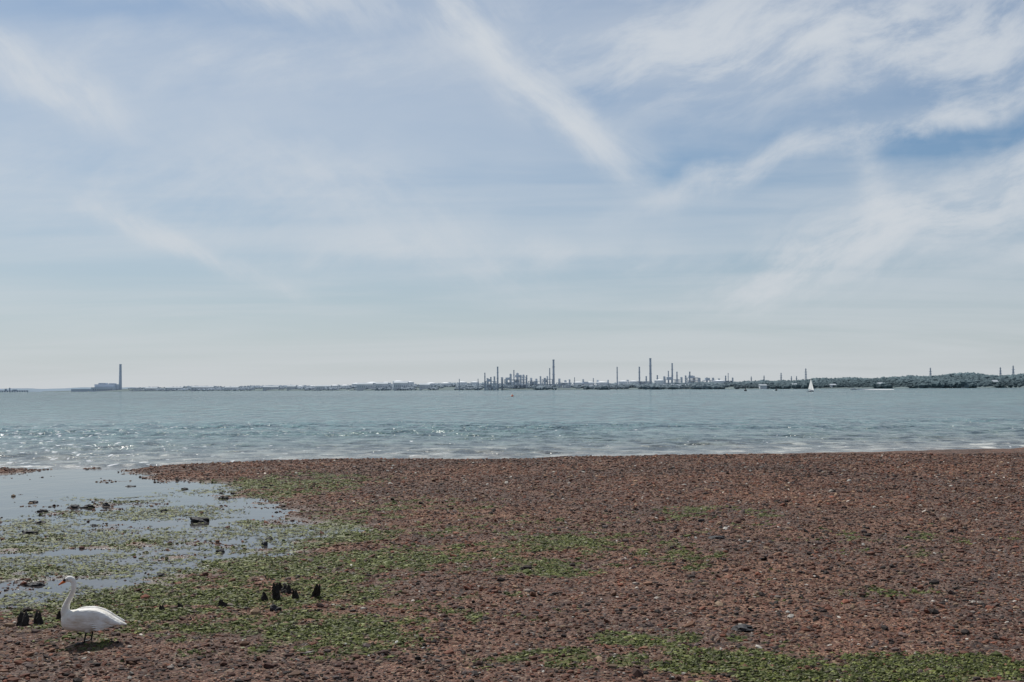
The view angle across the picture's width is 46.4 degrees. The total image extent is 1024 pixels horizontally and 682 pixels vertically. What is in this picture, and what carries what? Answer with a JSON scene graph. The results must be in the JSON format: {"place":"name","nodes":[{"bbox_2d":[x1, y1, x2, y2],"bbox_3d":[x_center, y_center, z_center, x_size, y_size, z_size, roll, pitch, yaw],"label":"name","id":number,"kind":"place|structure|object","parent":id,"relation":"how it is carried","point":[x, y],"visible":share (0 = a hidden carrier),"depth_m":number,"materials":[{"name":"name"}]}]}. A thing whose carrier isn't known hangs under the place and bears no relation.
{"place":"outdoors","nodes":[
{"label":"outdoors","id":0,"kind":"place"},
{"bbox_2d":[0,387,136,391],"bbox_3d":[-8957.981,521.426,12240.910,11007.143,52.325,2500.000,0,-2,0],"label":"distant hills","id":1,"kind":"structure","parent":0,"point":[42,390],"depth_m":11066.85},
{"bbox_2d":[0,388,1023,607],"bbox_3d":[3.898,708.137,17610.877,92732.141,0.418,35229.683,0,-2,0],"label":"sea","id":2,"kind":"structure","parent":0,"point":[64,438],"depth_m":99.27,"materials":[{"name":"liquid"}]},
{"bbox_2d":[0,388,28,391],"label":"jetty","id":3,"kind":"object","parent":2,"relation":"in","point":[15,390],"visible":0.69,"depth_m":7488.02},
{"bbox_2d":[807,380,813,391],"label":"sailing yacht","id":4,"kind":"object","parent":2,"relation":"on","point":[810,389],"visible":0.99,"depth_m":979.36,"materials":[{"name":"white fabric"}]},
{"bbox_2d":[850,388,893,389],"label":"motorboat","id":5,"kind":"object","parent":2,"relation":"on","point":[870,389],"visible":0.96,"depth_m":1497.05,"materials":[{"name":"paint"}]},
{"bbox_2d":[0,447,1023,681],"bbox_3d":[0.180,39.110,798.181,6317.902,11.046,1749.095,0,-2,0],"label":"ground","id":6,"kind":"structure","parent":0,"point":[486,653],"depth_m":22.33,"materials":[{"name":"brown gravel"}]},
{"bbox_2d":[16,610,28,625],"bbox_3d":[-7.540,4.304,18.382,0.256,0.305,0.215,0,-2,0],"label":"wooden stump","id":7,"kind":"object","parent":6,"relation":"on","point":[22,619],"visible":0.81,"depth_m":18.36,"materials":[{"name":"brown wood"}]},
{"bbox_2d":[22,531,37,533],"bbox_3d":[-12.574,4.994,31.139,0.424,0.111,0.318,0,-2,2],"label":"rock","id":8,"kind":"object","parent":6,"relation":"on","point":[28,532],"visible":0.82,"depth_m":31.03,"materials":[{"name":"grey stone"}]},
{"bbox_2d":[24,582,44,585],"bbox_3d":[-9.097,4.654,22.836,0.378,0.094,0.321,-1,-2,22],"label":"rock","id":9,"kind":"object","parent":6,"relation":"on","point":[37,584],"visible":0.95,"depth_m":22.75,"materials":[{"name":"grey stone"}]},
{"bbox_2d":[33,611,43,623],"bbox_3d":[-7.347,4.329,18.500,0.221,0.280,0.160,0,-2,0],"label":"wooden stump","id":10,"kind":"object","parent":6,"relation":"on","point":[38,619],"visible":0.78,"depth_m":18.50,"materials":[{"name":"brown wood"}]},
{"bbox_2d":[56,611,60,618],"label":"wooden stump","id":11,"kind":"object","parent":6,"relation":"on","point":[58,615],"visible":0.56,"depth_m":18.95,"materials":[{"name":"brown wood"}]},
{"bbox_2d":[67,505,81,507],"bbox_3d":[-13.901,5.274,38.008,0.476,0.132,0.393,-2,-3,36],"label":"rock","id":12,"kind":"object","parent":6,"relation":"on","point":[74,506],"visible":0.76,"depth_m":37.89,"materials":[{"name":"grey stone"}]},
{"bbox_2d":[82,504,94,507],"bbox_3d":[-13.445,5.244,38.019,0.388,0.118,0.333,-1,-2,9],"label":"rock","id":13,"kind":"object","parent":6,"relation":"on","point":[88,505],"visible":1,"depth_m":37.90,"materials":[{"name":"grey stone"}]},
{"bbox_2d":[58,576,126,643],"bbox_3d":[-5.995,3.823,17.069,0.959,0.941,0.373,0,-2,-6],"label":"swan","id":14,"kind":"object","parent":6,"relation":"on","point":[87,619],"visible":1,"depth_m":16.93,"materials":[{"name":"white"}]},
{"bbox_2d":[190,517,208,522],"bbox_3d":[-8.803,5.057,33.697,0.628,0.193,0.485,-1,-2,21],"label":"rock","id":15,"kind":"object","parent":6,"relation":"on","point":[200,519],"visible":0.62,"depth_m":33.58,"materials":[{"name":"grey stone"}]},
{"bbox_2d":[217,599,227,605],"bbox_3d":[-4.811,4.421,20.009,0.225,0.194,0.185,0,-2,0],"label":"wooden stump","id":16,"kind":"object","parent":6,"relation":"on","point":[221,602],"visible":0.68,"depth_m":19.95,"materials":[{"name":"brown wood"}]},
{"bbox_2d":[261,592,268,600],"bbox_3d":[-4.242,4.409,20.457,0.177,0.226,0.120,0,-2,0],"label":"wooden stump","id":17,"kind":"object","parent":6,"relation":"on","point":[264,596],"visible":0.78,"depth_m":20.44,"materials":[{"name":"brown wood"}]},
{"bbox_2d":[270,604,281,610],"bbox_3d":[-3.857,4.363,19.549,0.201,0.134,0.180,-1,-2,13],"label":"rock","id":18,"kind":"object","parent":6,"relation":"on","point":[273,607],"visible":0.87,"depth_m":19.49,"materials":[{"name":"grey stone"}]},
{"bbox_2d":[272,582,280,599],"bbox_3d":[-4.048,4.330,20.548,0.197,0.375,0.170,0,-2,0],"label":"wooden stump","id":19,"kind":"object","parent":6,"relation":"on","point":[275,593],"visible":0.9,"depth_m":20.51,"materials":[{"name":"brown wood"}]},
{"bbox_2d":[280,583,291,593],"bbox_3d":[-4.043,4.463,21.315,0.310,0.246,0.215,0,-2,0],"label":"wooden stump","id":20,"kind":"object","parent":6,"relation":"on","point":[286,588],"visible":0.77,"depth_m":21.32,"materials":[{"name":"brown wood"}]},
{"bbox_2d":[292,589,299,598],"bbox_3d":[-3.749,4.414,20.710,0.175,0.257,0.153,0,-2,0],"label":"wooden stump","id":21,"kind":"object","parent":6,"relation":"on","point":[295,595],"visible":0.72,"depth_m":20.66,"materials":[{"name":"brown wood"}]},
{"bbox_2d":[311,583,320,596],"bbox_3d":[-3.430,4.382,20.848,0.166,0.335,0.245,2,-3,-41],"label":"wooden stump","id":22,"kind":"object","parent":6,"relation":"on","point":[316,592],"visible":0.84,"depth_m":20.80,"materials":[{"name":"brown wood"}]},
{"bbox_2d":[0,452,1023,681],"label":"pebbles","id":23,"kind":"object","parent":6,"relation":"on","point":[304,677],"visible":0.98,"depth_m":24.25,"materials":[{"name":"gravel"}]},
{"bbox_2d":[0,470,1023,681],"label":"green seaweed","id":24,"kind":"object","parent":6,"relation":"on","point":[857,673],"visible":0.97,"depth_m":21.30,"materials":[{"name":"green plant"}]},
{"bbox_2d":[708,535,725,538],"bbox_3d":[4.926,4.711,28.697,0.481,0.082,0.364,-1,-2,16],"label":"rock","id":25,"kind":"object","parent":6,"relation":"on","point":[717,537],"visible":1,"depth_m":28.59,"materials":[{"name":"grey stone"}]},
{"bbox_2d":[731,624,753,631],"bbox_3d":[3.431,4.258,17.761,0.358,0.095,0.315,-1,-2,22],"label":"rock","id":26,"kind":"object","parent":6,"relation":"on","point":[744,627],"visible":0.99,"depth_m":17.69,"materials":[{"name":"grey stone"}]},
{"bbox_2d":[0,0,1023,388],"label":"sky","id":27,"kind":"structure","parent":0,"point":[226,193],"materials":[{"name":"blue"}]},
{"bbox_2d":[43,386,1023,391],"bbox_3d":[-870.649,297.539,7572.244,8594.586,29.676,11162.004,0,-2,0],"label":"shore land","id":28,"kind":"structure","parent":0,"point":[444,388],"depth_m":3195.82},
{"bbox_2d":[71,364,121,391],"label":"power station","id":29,"kind":"object","parent":28,"relation":"on","point":[105,386],"visible":0.91,"depth_m":8554.46,"materials":[{"name":"concrete"}]},
{"bbox_2d":[145,387,157,389],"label":"warehouse","id":30,"kind":"structure","parent":28,"relation":"on","point":[149,388],"depth_m":7578.06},
{"bbox_2d":[165,387,184,390],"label":"warehouse","id":31,"kind":"structure","parent":28,"relation":"on","point":[169,388],"depth_m":7293.96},
{"bbox_2d":[191,386,214,390],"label":"warehouse","id":32,"kind":"structure","parent":28,"relation":"on","point":[193,388],"depth_m":6946.94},
{"bbox_2d":[224,386,239,390],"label":"warehouse","id":33,"kind":"structure","parent":28,"relation":"on","point":[231,387],"depth_m":6589.17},
{"bbox_2d":[263,386,279,390],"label":"warehouse","id":34,"kind":"structure","parent":28,"relation":"on","point":[265,388],"depth_m":6054.59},
{"bbox_2d":[287,385,296,389],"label":"warehouse","id":35,"kind":"structure","parent":28,"relation":"on","point":[290,387],"depth_m":5734.87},
{"bbox_2d":[317,385,331,390],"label":"warehouse","id":36,"kind":"structure","parent":28,"relation":"on","point":[319,387],"depth_m":5228.32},
{"bbox_2d":[357,383,373,390],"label":"warehouse","id":37,"kind":"structure","parent":28,"relation":"on","point":[360,386],"depth_m":4588.63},
{"bbox_2d":[376,382,388,390],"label":"warehouse","id":38,"kind":"structure","parent":28,"relation":"on","point":[381,384],"depth_m":4399.02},
{"bbox_2d":[394,381,408,389],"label":"warehouse","id":39,"kind":"structure","parent":28,"relation":"on","point":[399,384],"depth_m":4199.67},
{"bbox_2d":[419,383,430,389],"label":"warehouse","id":40,"kind":"structure","parent":28,"relation":"on","point":[424,386],"depth_m":3945.81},
{"bbox_2d":[297,358,732,389],"bbox_3d":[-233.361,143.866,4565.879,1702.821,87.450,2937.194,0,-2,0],"label":"oil refinery","id":41,"kind":"structure","parent":28,"relation":"on","point":[522,379],"depth_m":3311.35,"materials":[{"name":"metal"}]},
{"bbox_2d":[128,372,1023,390],"bbox_3d":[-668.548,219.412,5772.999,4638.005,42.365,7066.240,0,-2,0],"label":"distant trees","id":42,"kind":"object","parent":28,"relation":"on","point":[965,379],"visible":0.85,"depth_m":2916.94,"materials":[{"name":"green plant"}]}
]}

